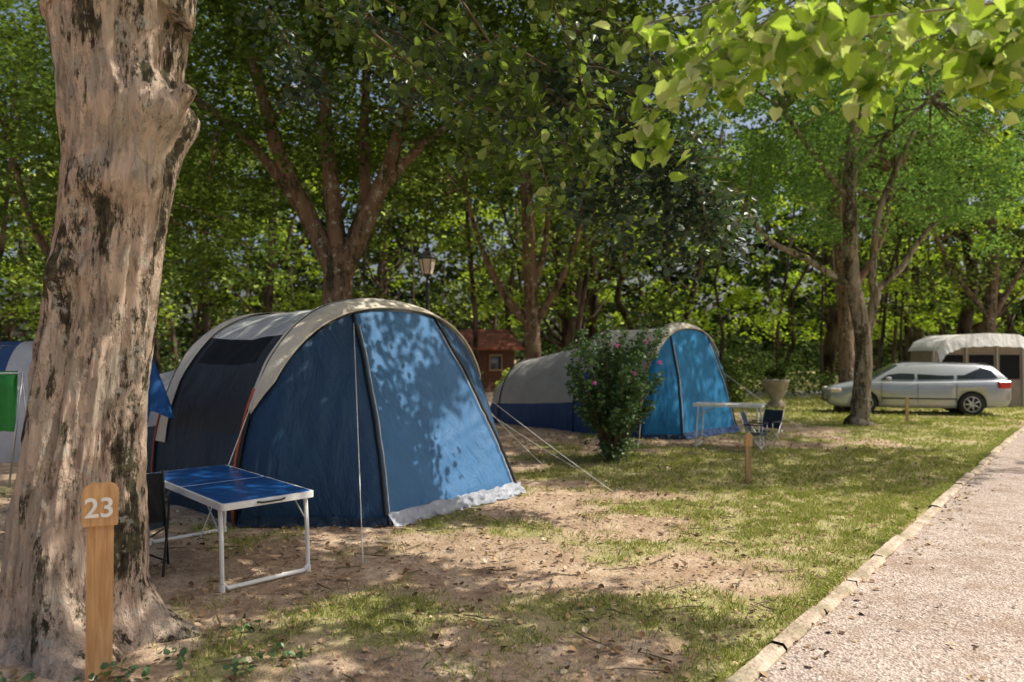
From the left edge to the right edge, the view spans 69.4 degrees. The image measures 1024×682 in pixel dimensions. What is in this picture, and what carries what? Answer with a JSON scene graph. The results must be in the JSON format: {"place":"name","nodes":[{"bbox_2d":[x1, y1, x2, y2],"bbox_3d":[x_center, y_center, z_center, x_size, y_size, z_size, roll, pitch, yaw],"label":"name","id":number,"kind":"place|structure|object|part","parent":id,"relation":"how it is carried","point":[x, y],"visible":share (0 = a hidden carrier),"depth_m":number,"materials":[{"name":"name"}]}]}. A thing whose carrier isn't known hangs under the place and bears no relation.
{"place":"outdoors","nodes":[
{"label":"outdoors","id":0,"kind":"place"},
{"bbox_2d":[0,359,1023,681],"bbox_3d":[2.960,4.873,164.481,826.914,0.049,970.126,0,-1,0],"label":"ground","id":1,"kind":"structure","parent":0,"point":[162,669],"depth_m":5.39,"materials":[{"name":"soil"}]},
{"bbox_2d":[0,371,25,487],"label":"clothes rack","id":2,"kind":"object","parent":1,"relation":"on","point":[9,417],"visible":0.95,"depth_m":9.16,"materials":[{"name":"metal"}]},
{"bbox_2d":[0,341,32,461],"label":"dome tent","id":3,"kind":"object","parent":1,"relation":"on","point":[15,355],"visible":0.18,"depth_m":11.49,"materials":[{"name":"white fabric"}]},
{"bbox_2d":[81,482,118,681],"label":"pitch number post","id":4,"kind":"object","parent":1,"relation":"on","point":[100,507],"visible":1,"depth_m":3.68,"materials":[{"name":"brown wood"}]},
{"bbox_2d":[0,613,307,681],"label":"weeds","id":5,"kind":"object","parent":1,"relation":"on","point":[144,673],"visible":0.94,"depth_m":3.70,"materials":[{"name":"green plant"}]},
{"bbox_2d":[0,0,309,294],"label":"oak tree","id":6,"kind":"object","parent":1,"relation":"on","point":[45,248],"visible":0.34,"depth_m":17.49,"materials":[{"name":"green plant"}]},
{"bbox_2d":[146,470,170,576],"bbox_3d":[-2.769,1.318,5.396,0.473,0.791,0.483,0,-1,-20],"label":"camping chair","id":7,"kind":"object","parent":1,"relation":"on","point":[157,499],"visible":0.39,"depth_m":5.33,"materials":[{"name":"black fabric"}]},
{"bbox_2d":[147,358,173,422],"bbox_3d":[-3.921,0.753,7.686,0.807,2.000,0.824,0,-1,0],"label":"folded parasol","id":8,"kind":"object","parent":1,"relation":"on","point":[159,401],"visible":0.15,"depth_m":7.63,"materials":[{"name":"blue fabric"}]},
{"bbox_2d":[146,465,312,592],"bbox_3d":[-2.285,1.415,5.868,0.712,0.603,1.837,1,-2,-42],"label":"folding camping table","id":9,"kind":"object","parent":1,"relation":"on","point":[222,489],"visible":0.89,"depth_m":5.50,"materials":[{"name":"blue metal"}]},
{"bbox_2d":[0,0,719,326],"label":"maple tree","id":10,"kind":"object","parent":1,"relation":"on","point":[338,250],"visible":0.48,"depth_m":13.78,"materials":[{"name":"green plant"}]},
{"bbox_2d":[146,297,616,564],"bbox_3d":[-2.628,0.672,9.348,7.581,2.293,5.500,-1,-1,26],"label":"tunnel tent","id":11,"kind":"object","parent":1,"relation":"on","point":[361,412],"visible":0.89,"depth_m":7.58,"materials":[{"name":"blue fabric"}]},
{"bbox_2d":[191,337,216,362],"bbox_3d":[-3.579,0.098,8.516,0.307,0.302,0.262,-1,-1,37],"label":"window frame rear","id":12,"kind":"structure","parent":11,"relation":"in","point":[200,353],"depth_m":8.45,"materials":[{"name":"grey fabric"}]},
{"bbox_2d":[198,336,274,364],"bbox_3d":[-2.991,0.106,7.988,1.307,0.307,0.245,-1,-2,42],"label":"window left","id":13,"kind":"structure","parent":11,"relation":"in","point":[222,351],"depth_m":7.98,"materials":[{"name":"black"}]},
{"bbox_2d":[256,335,282,362],"bbox_3d":[-2.414,0.073,7.464,0.304,0.293,0.237,-1,-2,41],"label":"window frame front","id":14,"kind":"structure","parent":11,"relation":"in","point":[273,342],"depth_m":7.49,"materials":[{"name":"grey fabric"}]},
{"bbox_2d":[355,311,511,524],"bbox_3d":[-0.806,0.709,7.911,1.769,2.102,1.943,0,-1,0],"label":"front door panel","id":15,"kind":"structure","parent":11,"relation":"in","point":[438,442],"depth_m":8.04,"materials":[{"name":"blue fabric"}]},
{"bbox_2d":[417,242,437,310],"bbox_3d":[-1.970,-0.178,17.207,0.480,4.240,0.416,0,-1,0],"label":"street lamp","id":16,"kind":"object","parent":1,"relation":"on","point":[427,258],"visible":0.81,"depth_m":17.17,"materials":[{"name":"black metal"}]},
{"bbox_2d":[0,487,865,681],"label":"pebbles and clods","id":17,"kind":"object","parent":1,"relation":"on","point":[451,638],"visible":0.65,"depth_m":5.25,"materials":[{"name":"soil"}]},
{"bbox_2d":[108,486,824,681],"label":"fallen twigs","id":18,"kind":"object","parent":1,"relation":"on","point":[376,661],"visible":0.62,"depth_m":5.17,"materials":[{"name":"brown wood"}]},
{"bbox_2d":[459,329,524,392],"bbox_3d":[-1.900,0.862,32.989,3.700,2.790,3.700,1,-1,-25],"label":"wooden cabin","id":19,"kind":"object","parent":1,"relation":"on","point":[496,348],"visible":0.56,"depth_m":31.93,"materials":[{"name":"brown wood"}]},
{"bbox_2d":[472,350,501,370],"bbox_3d":[-1.307,1.228,31.562,1.925,1.900,0.075,1,-1,-25],"label":"door and window","id":20,"kind":"structure","parent":19,"relation":"in","point":[495,361],"depth_m":31.81,"materials":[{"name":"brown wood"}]},
{"bbox_2d":[0,433,991,681],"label":"leaf litter","id":21,"kind":"object","parent":1,"relation":"on","point":[14,671],"visible":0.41,"depth_m":5.63,"materials":[{"name":"brown plant"}]},
{"bbox_2d":[492,368,509,396],"bbox_3d":[-0.070,1.408,20.459,1.012,1.333,1.055,0,-1,0],"label":"garden shrub","id":22,"kind":"object","parent":1,"relation":"on","point":[503,377],"visible":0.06,"depth_m":20.42,"materials":[{"name":"green plant"}]},
{"bbox_2d":[0,0,1023,681],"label":"linden tree","id":23,"kind":"object","parent":1,"relation":"on","point":[128,124],"visible":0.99,"depth_m":4.02,"materials":[{"name":"green plant"}]},
{"bbox_2d":[0,0,1023,388],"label":"background forest","id":24,"kind":"object","parent":1,"relation":"on","point":[588,300],"visible":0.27,"depth_m":38.30,"materials":[{"name":"green plant"}]},
{"bbox_2d":[9,393,1023,681],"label":"grass","id":25,"kind":"structure","parent":1,"relation":"on","point":[887,501],"depth_m":7.25,"materials":[{"name":"green plant"}]},
{"bbox_2d":[370,0,676,358],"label":"oak tree","id":26,"kind":"object","parent":1,"relation":"on","point":[530,318],"visible":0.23,"depth_m":21.94,"materials":[{"name":"green plant"}]},
{"bbox_2d":[563,322,669,462],"bbox_3d":[1.585,0.786,11.219,1.544,2.140,1.577,0,-1,16],"label":"rose bush","id":27,"kind":"object","parent":1,"relation":"on","point":[615,409],"visible":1,"depth_m":11.07,"materials":[{"name":"green plant"}]},
{"bbox_2d":[487,322,803,447],"bbox_3d":[2.245,0.789,16.811,5.484,2.299,6.212,1,-1,-37],"label":"tunnel tent","id":28,"kind":"object","parent":1,"relation":"on","point":[531,392],"visible":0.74,"depth_m":15.39,"materials":[{"name":"blue fabric"}]},
{"bbox_2d":[671,330,734,438],"bbox_3d":[3.830,0.836,15.062,2.100,2.132,0.484,1,-2,-45],"label":"front door panel","id":29,"kind":"structure","parent":28,"relation":"in","point":[701,379],"depth_m":15.09,"materials":[{"name":"blue fabric"}]},
{"bbox_2d":[692,402,766,449],"bbox_3d":[3.835,1.477,12.995,1.233,0.763,0.602,0,-1,20],"label":"folding camping table","id":30,"kind":"object","parent":1,"relation":"on","point":[729,404],"visible":0.91,"depth_m":12.91,"materials":[{"name":"white metal"}]},
{"bbox_2d":[723,363,759,402],"bbox_3d":[7.192,1.468,24.020,1.536,1.546,1.561,0,-1,-17],"label":"garden shrub","id":31,"kind":"object","parent":1,"relation":"on","point":[734,393],"visible":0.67,"depth_m":23.73,"materials":[{"name":"green plant"}]},
{"bbox_2d":[745,433,751,483],"bbox_3d":[2.960,1.495,9.265,0.085,0.680,0.054,0,-1,0],"label":"wooden marker post","id":32,"kind":"object","parent":1,"relation":"on","point":[748,445],"visible":0.94,"depth_m":9.25,"materials":[{"name":"brown wood"}]},
{"bbox_2d":[739,411,767,452],"bbox_3d":[4.027,1.516,12.335,0.409,0.670,0.400,-1,-1,30],"label":"camping chair","id":33,"kind":"object","parent":1,"relation":"on","point":[747,425],"visible":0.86,"depth_m":12.40,"materials":[{"name":"metal"}]},
{"bbox_2d":[752,408,783,449],"bbox_3d":[4.470,1.527,12.889,0.409,0.670,0.400,1,-1,-40],"label":"camping chair","id":34,"kind":"object","parent":1,"relation":"on","point":[773,418],"visible":0.9,"depth_m":12.96,"materials":[{"name":"fabric"}]},
{"bbox_2d":[762,365,789,407],"bbox_3d":[8.200,1.396,22.977,0.800,1.322,0.800,0,-1,0],"label":"stone planter","id":35,"kind":"object","parent":1,"relation":"on","point":[776,390],"visible":1,"depth_m":22.78,"materials":[{"name":"beige stone"}]},
{"bbox_2d":[722,348,837,395],"bbox_3d":[10.916,1.492,31.024,5.316,2.439,5.654,0,-1,0],"label":"garden shrub","id":36,"kind":"object","parent":1,"relation":"on","point":[793,382],"visible":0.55,"depth_m":30.81,"materials":[{"name":"green plant"}]},
{"bbox_2d":[649,0,1023,426],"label":"ash tree","id":37,"kind":"object","parent":1,"relation":"on","point":[863,318],"visible":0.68,"depth_m":16.96,"materials":[{"name":"green plant"}]},
{"bbox_2d":[691,5,995,410],"bbox_3d":[10.264,-4.325,22.616,9.703,12.949,5.049,0,-1,0],"label":"oak tree","id":38,"kind":"object","parent":1,"relation":"on","point":[845,351],"visible":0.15,"depth_m":21.67,"materials":[{"name":"green plant"}]},
{"bbox_2d":[725,424,1023,681],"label":"kerb","id":39,"kind":"structure","parent":1,"relation":"on","point":[767,657],"depth_m":4.90,"materials":[{"name":"concrete"}]},
{"bbox_2d":[790,71,1023,332],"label":"oak tree","id":40,"kind":"object","parent":1,"relation":"on","point":[990,308],"visible":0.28,"depth_m":28.95,"materials":[{"name":"green plant"}]},
{"bbox_2d":[905,397,908,421],"bbox_3d":[9.600,1.683,17.970,0.070,0.650,0.040,0,-1,0],"label":"wooden marker post","id":41,"kind":"object","parent":1,"relation":"on","point":[906,408],"visible":0.93,"depth_m":17.95,"materials":[{"name":"brown wood"}]},
{"bbox_2d":[821,361,1010,415],"bbox_3d":[11.159,1.294,20.726,4.501,1.447,2.037,0,-1,14],"label":"parked estate car","id":42,"kind":"object","parent":1,"relation":"on","point":[968,389],"visible":0.72,"depth_m":19.89,"materials":[{"name":"silver metal"}]},
{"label":"side windows","id":43,"kind":"part","parent":42,"relation":"part of","materials":[{"name":"black glass"}]},
{"bbox_2d":[908,333,1023,406],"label":"trailer tent awning","id":44,"kind":"object","parent":1,"relation":"on","point":[1003,354],"visible":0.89,"depth_m":22.87,"materials":[{"name":"white fabric"}]},
{"bbox_2d":[933,346,1023,405],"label":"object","id":45,"kind":"structure","parent":44,"relation":"in","point":[1009,364],"depth_m":22.86,"materials":[{"name":"black"}]},
{"bbox_2d":[0,0,1023,356],"label":"sky","id":46,"kind":"structure","parent":0,"point":[748,123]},
{"bbox_2d":[485,391,820,396],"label":"gravel path","id":47,"kind":"structure","parent":0,"point":[765,393],"depth_m":31.09,"materials":[{"name":"beige gravel"}]},
{"bbox_2d":[756,432,1023,681],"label":"road","id":48,"kind":"structure","parent":0,"point":[989,574],"depth_m":4.65,"materials":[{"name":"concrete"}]},
{"bbox_2d":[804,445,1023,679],"bbox_3d":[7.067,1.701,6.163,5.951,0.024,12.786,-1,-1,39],"label":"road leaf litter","id":49,"kind":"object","parent":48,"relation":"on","point":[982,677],"visible":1,"depth_m":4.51,"materials":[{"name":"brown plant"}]}
]}

